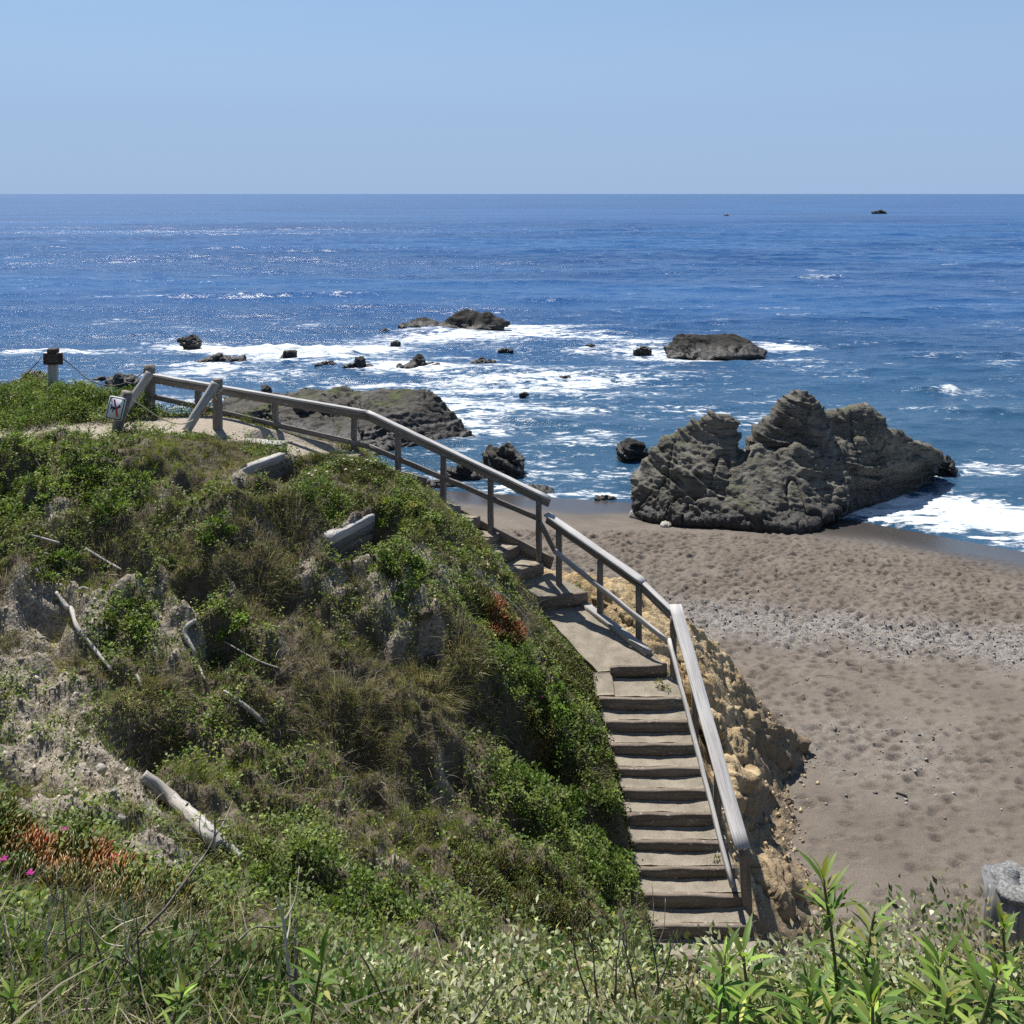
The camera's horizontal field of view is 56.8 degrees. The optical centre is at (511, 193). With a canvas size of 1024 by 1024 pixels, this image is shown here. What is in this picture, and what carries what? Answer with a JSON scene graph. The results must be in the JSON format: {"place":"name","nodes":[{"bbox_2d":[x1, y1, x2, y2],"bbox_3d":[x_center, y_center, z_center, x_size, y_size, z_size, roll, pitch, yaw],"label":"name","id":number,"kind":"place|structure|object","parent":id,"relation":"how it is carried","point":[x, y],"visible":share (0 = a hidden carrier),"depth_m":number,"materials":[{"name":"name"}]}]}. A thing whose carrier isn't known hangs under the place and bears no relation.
{"place":"outdoors","nodes":[
{"label":"outdoors","id":0,"kind":"place"},
{"bbox_2d":[0,380,827,1020],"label":"hill","id":1,"kind":"structure","parent":0,"point":[768,804],"depth_m":12.80,"materials":[{"name":"soil"}]},
{"bbox_2d":[0,968,38,1023],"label":"leafy stalk","id":2,"kind":"object","parent":1,"relation":"on","point":[9,992],"visible":0.85,"depth_m":2.81,"materials":[{"name":"green"}]},
{"bbox_2d":[0,375,54,418],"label":"bush","id":3,"kind":"object","parent":1,"relation":"on","point":[26,392],"visible":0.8,"depth_m":19.80,"materials":[{"name":"green plant"}]},
{"bbox_2d":[0,470,60,527],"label":"bush","id":4,"kind":"object","parent":1,"relation":"on","point":[25,481],"visible":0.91,"depth_m":14.24,"materials":[{"name":"green plant"}]},
{"bbox_2d":[0,427,68,499],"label":"bush","id":5,"kind":"object","parent":1,"relation":"on","point":[20,445],"visible":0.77,"depth_m":15.31,"materials":[{"name":"green plant"}]},
{"bbox_2d":[0,378,85,430],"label":"bush","id":6,"kind":"object","parent":1,"relation":"on","point":[33,408],"visible":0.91,"depth_m":18.52,"materials":[{"name":"green plant"}]},
{"bbox_2d":[43,348,62,390],"bbox_3d":[-9.781,3.967,20.269,0.406,1.319,0.215,0,0,0],"label":"trail sign","id":7,"kind":"object","parent":1,"relation":"on","point":[53,359],"visible":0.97,"depth_m":20.18,"materials":[{"name":"grey paint"}]},
{"bbox_2d":[29,544,83,584],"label":"bush","id":8,"kind":"object","parent":1,"relation":"on","point":[65,554],"visible":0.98,"depth_m":13.29,"materials":[{"name":"green plant"}]},
{"bbox_2d":[0,791,146,883],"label":"ice plant","id":9,"kind":"object","parent":1,"relation":"on","point":[44,852],"visible":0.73,"depth_m":7.22,"materials":[{"name":"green plant"}]},
{"bbox_2d":[42,380,107,419],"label":"bush","id":10,"kind":"object","parent":1,"relation":"on","point":[85,405],"visible":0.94,"depth_m":18.64,"materials":[{"name":"green plant"}]},
{"bbox_2d":[52,440,113,493],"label":"bush","id":11,"kind":"object","parent":1,"relation":"on","point":[87,469],"visible":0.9,"depth_m":14.86,"materials":[{"name":"green plant"}]},
{"bbox_2d":[54,591,112,671],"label":"dead branch","id":12,"kind":"object","parent":1,"relation":"on","point":[65,604],"visible":1,"depth_m":12.22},
{"bbox_2d":[71,495,144,564],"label":"dry tussock","id":13,"kind":"object","parent":1,"relation":"on","point":[116,521],"visible":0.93,"depth_m":13.80,"materials":[{"name":"green plant"}]},
{"bbox_2d":[0,905,226,1023],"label":"bush","id":14,"kind":"object","parent":1,"relation":"on","point":[37,951],"visible":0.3,"depth_m":3.53,"materials":[{"name":"green plant"}]},
{"bbox_2d":[0,886,233,954],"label":"bush","id":15,"kind":"object","parent":1,"relation":"on","point":[60,911],"visible":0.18,"depth_m":4.79,"materials":[{"name":"green plant"}]},
{"bbox_2d":[76,465,158,535],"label":"bush","id":16,"kind":"object","parent":1,"relation":"on","point":[119,494],"visible":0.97,"depth_m":14.28,"materials":[{"name":"green plant"}]},
{"bbox_2d":[105,390,132,436],"bbox_3d":[-7.046,4.091,16.964,0.472,1.124,0.270,0,0,0],"label":"dog sign","id":17,"kind":"object","parent":1,"relation":"on","point":[117,409],"visible":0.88,"depth_m":16.85,"materials":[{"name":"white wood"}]},
{"bbox_2d":[101,596,161,646],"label":"bush","id":18,"kind":"object","parent":1,"relation":"on","point":[140,633],"visible":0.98,"depth_m":12.52,"materials":[{"name":"green plant"}]},
{"bbox_2d":[80,660,201,770],"bbox_3d":[-4.403,6.508,11.352,1.452,1.329,1.420,0,0,0],"label":"dry tussock","id":19,"kind":"object","parent":1,"relation":"on","point":[127,693],"visible":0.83,"depth_m":11.46,"materials":[{"name":"green plant"}]},
{"bbox_2d":[35,856,251,929],"bbox_3d":[-2.652,4.992,6.840,1.571,0.730,0.949,0,0,0],"label":"ice plant","id":20,"kind":"object","parent":1,"relation":"on","point":[109,884],"visible":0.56,"depth_m":6.67,"materials":[{"name":"green plant"}]},
{"bbox_2d":[0,914,323,1023],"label":"bush","id":21,"kind":"object","parent":1,"relation":"on","point":[239,953],"visible":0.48,"depth_m":3.35,"materials":[{"name":"green plant"}]},
{"bbox_2d":[131,811,281,982],"bbox_3d":[-1.151,2.879,3.903,0.705,0.401,0.439,0,0,17],"label":"dry twig","id":22,"kind":"object","parent":21,"relation":"on","point":[150,923],"visible":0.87,"depth_m":3.92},
{"bbox_2d":[151,960,200,1023],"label":"leafy stalk","id":23,"kind":"object","parent":1,"relation":"on","point":[175,993],"visible":0.99,"depth_m":2.82,"materials":[{"name":"green"}]},
{"bbox_2d":[139,770,223,851],"bbox_3d":[-3.347,6.352,9.727,1.631,0.424,0.331,0,0,45],"label":"driftwood log","id":24,"kind":"object","parent":1,"relation":"on","point":[158,785],"visible":0.85,"depth_m":9.90,"materials":[{"name":"wood"}]},
{"bbox_2d":[182,381,219,431],"bbox_3d":[-5.806,3.980,17.686,0.680,0.926,0.177,0,0,-30],"label":"brace","id":25,"kind":"object","parent":1,"relation":"on","point":[205,399],"visible":0.98,"depth_m":17.63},
{"bbox_2d":[212,378,222,430],"bbox_3d":[-5.595,4.135,18.000,0.194,1.232,0.192,0,0,0],"label":"post","id":26,"kind":"object","parent":1,"relation":"on","point":[217,404],"visible":0.71,"depth_m":17.93,"materials":[{"name":"grey wood"}]},
{"bbox_2d":[193,509,242,552],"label":"bush","id":27,"kind":"object","parent":1,"relation":"on","point":[229,529],"visible":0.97,"depth_m":14.06,"materials":[{"name":"green plant"}]},
{"bbox_2d":[204,595,250,679],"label":"bush","id":28,"kind":"object","parent":1,"relation":"on","point":[242,619],"visible":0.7,"depth_m":12.91,"materials":[{"name":"green plant"}]},
{"bbox_2d":[182,809,295,873],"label":"dry tussock","id":29,"kind":"object","parent":1,"relation":"on","point":[237,825],"visible":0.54,"depth_m":9.30,"materials":[{"name":"green plant"}]},
{"bbox_2d":[121,908,373,982],"bbox_3d":[-1.181,3.742,4.551,1.375,1.055,1.362,0,0,0],"label":"bush","id":30,"kind":"object","parent":1,"relation":"on","point":[291,938],"visible":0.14,"depth_m":4.46,"materials":[{"name":"green plant"}]},
{"bbox_2d":[213,514,305,617],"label":"dry tussock","id":31,"kind":"object","parent":1,"relation":"on","point":[272,553],"visible":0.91,"depth_m":13.94,"materials":[{"name":"green plant"}]},
{"bbox_2d":[240,452,285,482],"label":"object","id":32,"kind":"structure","parent":1,"relation":"on","point":[274,463],"depth_m":16.63,"materials":[{"name":"wood"}]},
{"bbox_2d":[252,478,329,565],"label":"dry tussock","id":33,"kind":"object","parent":1,"relation":"on","point":[310,511],"visible":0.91,"depth_m":14.72,"materials":[{"name":"green plant"}]},
{"bbox_2d":[245,831,360,912],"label":"bush","id":34,"kind":"object","parent":1,"relation":"on","point":[277,869],"visible":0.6,"depth_m":9.15,"materials":[{"name":"green plant"}]},
{"bbox_2d":[0,440,610,988],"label":"soil clods","id":35,"kind":"object","parent":1,"relation":"on","point":[72,752],"visible":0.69,"depth_m":11.21,"materials":[{"name":"soil"}]},
{"bbox_2d":[274,922,339,1023],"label":"leafy stalk","id":36,"kind":"object","parent":1,"relation":"on","point":[312,957],"visible":0.96,"depth_m":2.82,"materials":[{"name":"green"}]},
{"bbox_2d":[288,472,349,524],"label":"bush","id":37,"kind":"object","parent":1,"relation":"on","point":[330,493],"visible":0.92,"depth_m":15.18,"materials":[{"name":"green plant"}]},
{"bbox_2d":[184,939,471,1023],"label":"bush","id":38,"kind":"object","parent":1,"relation":"on","point":[353,990],"visible":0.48,"depth_m":3.37,"materials":[{"name":"green plant"}]},
{"bbox_2d":[284,648,395,778],"bbox_3d":[-2.243,6.795,12.329,1.563,1.318,1.553,0,0,0],"label":"dry tussock","id":39,"kind":"object","parent":1,"relation":"on","point":[331,676],"visible":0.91,"depth_m":12.32,"materials":[{"name":"green plant"}]},
{"bbox_2d":[322,514,374,557],"bbox_3d":[-2.594,5.514,15.054,0.235,0.608,1.253,0,0,24],"label":"log","id":40,"kind":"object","parent":1,"relation":"on","point":[362,528],"depth_m":15.00,"materials":[{"name":"wood"}]},
{"bbox_2d":[231,934,477,1020],"bbox_3d":[-0.550,3.414,3.938,1.081,0.858,0.906,0,0,29],"label":"silver shrub","id":41,"kind":"object","parent":1,"relation":"on","point":[378,951],"visible":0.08,"depth_m":3.98,"materials":[{"name":"green plant"}]},
{"bbox_2d":[308,449,417,500],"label":"ice plant","id":42,"kind":"object","parent":1,"relation":"on","point":[370,469],"visible":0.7,"depth_m":16.74,"materials":[{"name":"green plant"}]},
{"bbox_2d":[317,863,423,930],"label":"bush","id":43,"kind":"object","parent":1,"relation":"on","point":[373,887],"visible":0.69,"depth_m":8.28,"materials":[{"name":"green plant"}]},
{"bbox_2d":[0,370,780,1015],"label":"ground cover","id":44,"kind":"object","parent":1,"relation":"on","point":[380,926],"visible":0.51,"depth_m":11.79,"materials":[{"name":"green plant"}]},
{"bbox_2d":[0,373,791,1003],"bbox_3d":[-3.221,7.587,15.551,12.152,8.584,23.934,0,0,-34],"label":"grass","id":45,"kind":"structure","parent":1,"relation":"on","point":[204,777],"depth_m":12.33,"materials":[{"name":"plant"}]},
{"bbox_2d":[366,537,426,606],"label":"bush","id":46,"kind":"object","parent":1,"relation":"on","point":[387,555],"visible":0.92,"depth_m":14.25,"materials":[{"name":"green plant"}]},
{"bbox_2d":[376,491,442,542],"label":"bush","id":47,"kind":"object","parent":1,"relation":"on","point":[391,503],"visible":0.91,"depth_m":15.79,"materials":[{"name":"green plant"}]},
{"bbox_2d":[387,650,477,716],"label":"dry tussock","id":48,"kind":"object","parent":1,"relation":"on","point":[433,676],"visible":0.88,"depth_m":13.15,"materials":[{"name":"green plant"}]},
{"bbox_2d":[291,934,577,1023],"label":"silver shrub","id":49,"kind":"object","parent":1,"relation":"on","point":[392,968],"visible":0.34,"depth_m":3.46,"materials":[{"name":"green plant"}]},
{"bbox_2d":[433,605,503,682],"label":"dry tussock","id":50,"kind":"object","parent":1,"relation":"on","point":[474,638],"visible":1,"depth_m":13.57,"materials":[{"name":"green plant"}]},
{"bbox_2d":[335,963,622,1023],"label":"silver shrub","id":51,"kind":"object","parent":1,"relation":"on","point":[457,1013],"visible":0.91,"depth_m":3.16,"materials":[{"name":"green plant"}]},
{"bbox_2d":[470,580,527,646],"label":"ice plant","id":52,"kind":"object","parent":1,"relation":"on","point":[488,593],"visible":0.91,"depth_m":14.75,"materials":[{"name":"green plant"}]},
{"bbox_2d":[0,854,1023,1023],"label":"foreground twigs","id":53,"kind":"object","parent":1,"relation":"on","point":[37,1004],"visible":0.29,"depth_m":3.22,"materials":[{"name":"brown plant"}]},
{"bbox_2d":[0,885,1023,1023],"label":"foreground grass","id":54,"kind":"structure","parent":1,"relation":"on","point":[7,1010],"depth_m":3.28,"materials":[{"name":"plant"}]},
{"bbox_2d":[262,866,299,1016],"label":"dry twig","id":55,"kind":"object","parent":54,"relation":"on","point":[286,952],"visible":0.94,"depth_m":3.07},
{"bbox_2d":[471,630,553,718],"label":"bush","id":56,"kind":"object","parent":1,"relation":"on","point":[521,667],"visible":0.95,"depth_m":13.83,"materials":[{"name":"green plant"}]},
{"bbox_2d":[385,893,656,1023],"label":"silver shrub","id":57,"kind":"object","parent":1,"relation":"on","point":[544,964],"visible":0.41,"depth_m":3.72,"materials":[{"name":"green plant"}]},
{"bbox_2d":[479,745,581,842],"bbox_3d":[0.244,7.815,12.319,1.368,1.079,1.207,0,0,0],"label":"bush","id":58,"kind":"object","parent":1,"relation":"on","point":[545,788],"visible":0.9,"depth_m":12.19,"materials":[{"name":"green plant"}]},
{"bbox_2d":[446,829,628,979],"bbox_3d":[0.273,7.912,10.478,2.059,1.413,1.442,0,0,0],"label":"bush","id":59,"kind":"object","parent":1,"relation":"on","point":[469,856],"visible":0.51,"depth_m":10.64,"materials":[{"name":"green plant"}]},
{"bbox_2d":[525,701,567,791],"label":"ice plant","id":60,"kind":"object","parent":1,"relation":"on","point":[532,716],"visible":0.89,"depth_m":13.31,"materials":[{"name":"green plant"}]},
{"bbox_2d":[339,450,758,997],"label":"beach staircase","id":61,"kind":"structure","parent":1,"relation":"on","point":[672,833],"depth_m":13.84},
{"bbox_2d":[143,364,753,935],"bbox_3d":[-1.308,6.551,16.834,12.533,6.226,3.275,0,0,34],"label":"handrail","id":62,"kind":"object","parent":61,"relation":"attached to","point":[723,790],"visible":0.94,"depth_m":16.90,"materials":[{"name":"grey wood"}]},
{"bbox_2d":[532,635,602,714],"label":"ice plant","id":63,"kind":"object","parent":1,"relation":"on","point":[575,676],"visible":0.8,"depth_m":14.94,"materials":[{"name":"green plant"}]},
{"bbox_2d":[543,679,611,778],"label":"bush","id":64,"kind":"object","parent":1,"relation":"on","point":[555,698],"visible":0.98,"depth_m":13.61,"materials":[{"name":"green plant"}]},
{"bbox_2d":[561,767,621,854],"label":"bush","id":65,"kind":"object","parent":1,"relation":"on","point":[603,792],"visible":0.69,"depth_m":12.82,"materials":[{"name":"green plant"}]},
{"bbox_2d":[565,734,618,799],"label":"bush","id":66,"kind":"object","parent":1,"relation":"on","point":[604,770],"visible":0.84,"depth_m":13.22,"materials":[{"name":"green plant"}]},
{"bbox_2d":[576,822,637,900],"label":"bush","id":67,"kind":"object","parent":1,"relation":"on","point":[623,875],"visible":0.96,"depth_m":11.93,"materials":[{"name":"green plant"}]},
{"bbox_2d":[515,979,708,1023],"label":"silver shrub","id":68,"kind":"object","parent":1,"relation":"on","point":[643,1010],"visible":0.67,"depth_m":3.11,"materials":[{"name":"green plant"}]},
{"bbox_2d":[496,907,778,1023],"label":"silver shrub","id":69,"kind":"object","parent":1,"relation":"on","point":[612,951],"visible":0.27,"depth_m":3.68,"materials":[{"name":"green plant"}]},
{"bbox_2d":[597,986,774,1023],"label":"bush","id":70,"kind":"object","parent":1,"relation":"on","point":[667,1007],"visible":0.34,"depth_m":3.18,"materials":[{"name":"green plant"}]},
{"bbox_2d":[590,920,858,1023],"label":"silver shrub","id":71,"kind":"object","parent":1,"relation":"on","point":[698,948],"visible":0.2,"depth_m":3.60,"materials":[{"name":"green plant"}]},
{"bbox_2d":[696,926,755,1023],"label":"leafy stalk","id":72,"kind":"object","parent":1,"relation":"on","point":[722,978],"visible":0.98,"depth_m":2.47,"materials":[{"name":"green"}]},
{"bbox_2d":[703,978,774,1023],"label":"leafy stalk","id":73,"kind":"object","parent":1,"relation":"on","point":[742,1018],"visible":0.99,"depth_m":2.42,"materials":[{"name":"green"}]},
{"bbox_2d":[704,912,784,1023],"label":"leafy stalk","id":74,"kind":"object","parent":1,"relation":"on","point":[736,995],"visible":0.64,"depth_m":2.73,"materials":[{"name":"green"}]},
{"bbox_2d":[685,616,845,959],"bbox_3d":[4.238,9.477,16.346,3.272,3.218,8.144,0,0,0],"label":"rubble","id":75,"kind":"object","parent":1,"relation":"on","point":[813,912],"visible":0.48,"depth_m":15.69,"materials":[{"name":"stone"}]},
{"bbox_2d":[656,955,881,1023],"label":"bush","id":76,"kind":"object","parent":1,"relation":"on","point":[758,1000],"visible":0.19,"depth_m":3.15,"materials":[{"name":"green plant"}]},
{"bbox_2d":[764,954,847,1023],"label":"leafy stalk","id":77,"kind":"object","parent":1,"relation":"on","point":[813,994],"visible":0.78,"depth_m":2.59,"materials":[{"name":"green"}]},
{"bbox_2d":[783,974,848,1023],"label":"leafy stalk","id":78,"kind":"object","parent":1,"relation":"on","point":[832,1010],"visible":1,"depth_m":2.35,"materials":[{"name":"green"}]},
{"bbox_2d":[793,847,865,1023],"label":"leafy stalk","id":79,"kind":"object","parent":1,"relation":"on","point":[836,976],"visible":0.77,"depth_m":2.93,"materials":[{"name":"green"}]},
{"bbox_2d":[728,906,978,1022],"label":"silver shrub","id":80,"kind":"object","parent":1,"relation":"on","point":[842,949],"visible":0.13,"depth_m":3.68,"materials":[{"name":"green plant"}]},
{"bbox_2d":[845,958,892,1023],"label":"leafy stalk","id":81,"kind":"object","parent":1,"relation":"on","point":[872,997],"visible":1,"depth_m":2.38,"materials":[{"name":"green"}]},
{"bbox_2d":[829,897,910,1023],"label":"leafy stalk","id":82,"kind":"object","parent":1,"relation":"on","point":[875,928],"visible":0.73,"depth_m":2.92,"materials":[{"name":"green"}]},
{"bbox_2d":[745,971,1021,1023],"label":"bush","id":83,"kind":"object","parent":1,"relation":"on","point":[929,987],"visible":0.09,"depth_m":3.21,"materials":[{"name":"green plant"}]},
{"bbox_2d":[849,966,920,1023],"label":"leafy stalk","id":84,"kind":"object","parent":1,"relation":"on","point":[891,996],"visible":0.51,"depth_m":2.50,"materials":[{"name":"green"}]},
{"bbox_2d":[809,867,1023,1023],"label":"silver shrub","id":85,"kind":"object","parent":1,"relation":"on","point":[939,927],"visible":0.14,"depth_m":3.78,"materials":[{"name":"green plant"}]},
{"bbox_2d":[889,929,973,1023],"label":"leafy stalk","id":86,"kind":"object","parent":1,"relation":"on","point":[938,957],"visible":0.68,"depth_m":2.67,"materials":[{"name":"green"}]},
{"bbox_2d":[840,904,1023,1023],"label":"silver shrub","id":87,"kind":"object","parent":1,"relation":"on","point":[925,977],"visible":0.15,"depth_m":3.47,"materials":[{"name":"green plant"}]},
{"bbox_2d":[891,965,978,1023],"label":"leafy stalk","id":88,"kind":"object","parent":1,"relation":"on","point":[947,1005],"visible":1,"depth_m":2.37,"materials":[{"name":"green"}]},
{"bbox_2d":[940,932,1016,1023],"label":"leafy stalk","id":89,"kind":"object","parent":1,"relation":"on","point":[968,951],"visible":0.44,"depth_m":2.62,"materials":[{"name":"green"}]},
{"bbox_2d":[936,951,1023,1023],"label":"leafy stalk","id":90,"kind":"object","parent":1,"relation":"on","point":[995,994],"visible":0.96,"depth_m":2.42,"materials":[{"name":"green"}]},
{"bbox_2d":[973,898,1023,1023],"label":"leafy stalk","id":91,"kind":"object","parent":1,"relation":"on","point":[1005,920],"visible":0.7,"depth_m":2.94,"materials":[{"name":"green"}]},
{"bbox_2d":[981,860,1023,1021],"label":"post stump","id":92,"kind":"object","parent":1,"relation":"on","point":[1004,882],"visible":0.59,"depth_m":5.15,"materials":[{"name":"grey wood"}]},
{"bbox_2d":[0,194,1023,551],"bbox_3d":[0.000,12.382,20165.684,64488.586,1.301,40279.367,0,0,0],"label":"sea","id":93,"kind":"structure","parent":0,"point":[904,314],"depth_m":102.13,"materials":[{"name":"liquid"}]},
{"bbox_2d":[105,373,140,388],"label":"rock","id":94,"kind":"object","parent":93,"relation":"in","point":[117,378],"visible":0.4,"depth_m":61.52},
{"bbox_2d":[222,385,474,456],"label":"reef","id":95,"kind":"object","parent":93,"relation":"in","point":[429,414],"visible":0.46,"depth_m":48.80},
{"bbox_2d":[398,308,509,330],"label":"rock","id":96,"kind":"object","parent":93,"relation":"in","point":[466,318],"visible":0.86,"depth_m":87.11,"materials":[{"name":"stone"}]},
{"bbox_2d":[438,464,484,480],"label":"rock","id":97,"kind":"object","parent":93,"relation":"in","point":[458,472],"visible":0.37,"depth_m":41.46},
{"bbox_2d":[481,442,524,478],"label":"rock","id":98,"kind":"object","parent":93,"relation":"in","point":[507,458],"visible":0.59,"depth_m":41.97,"materials":[{"name":"stone"}]},
{"bbox_2d":[615,437,648,462],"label":"rock","id":99,"kind":"object","parent":93,"relation":"in","point":[628,449],"visible":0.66,"depth_m":44.40,"materials":[{"name":"stone"}]},
{"bbox_2d":[663,333,766,359],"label":"rock","id":100,"kind":"object","parent":93,"relation":"in","point":[725,346],"visible":0.95,"depth_m":73.43,"materials":[{"name":"stone"}]},
{"bbox_2d":[0,0,1023,193],"label":"sky","id":101,"kind":"structure","parent":0,"point":[97,96],"materials":[{"name":"blue"}]},
{"bbox_2d":[591,582,810,923],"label":"cliff","id":102,"kind":"structure","parent":0,"point":[778,882],"depth_m":16.16,"materials":[{"name":"stone"}]},
{"bbox_2d":[434,490,1023,1017],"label":"beach","id":103,"kind":"structure","parent":0,"point":[882,838],"depth_m":22.48,"materials":[{"name":"sand"}]},
{"bbox_2d":[630,389,943,533],"bbox_3d":[12.233,10.686,38.307,16.012,5.484,6.601,0,0,-21],"label":"sea stack","id":104,"kind":"object","parent":103,"relation":"on","point":[803,461],"visible":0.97,"depth_m":36.71,"materials":[{"name":"stone"}]},
{"bbox_2d":[613,551,1023,837],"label":"pebbles","id":105,"kind":"object","parent":103,"relation":"on","point":[900,740],"visible":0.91,"depth_m":24.19,"materials":[{"name":"stone"}]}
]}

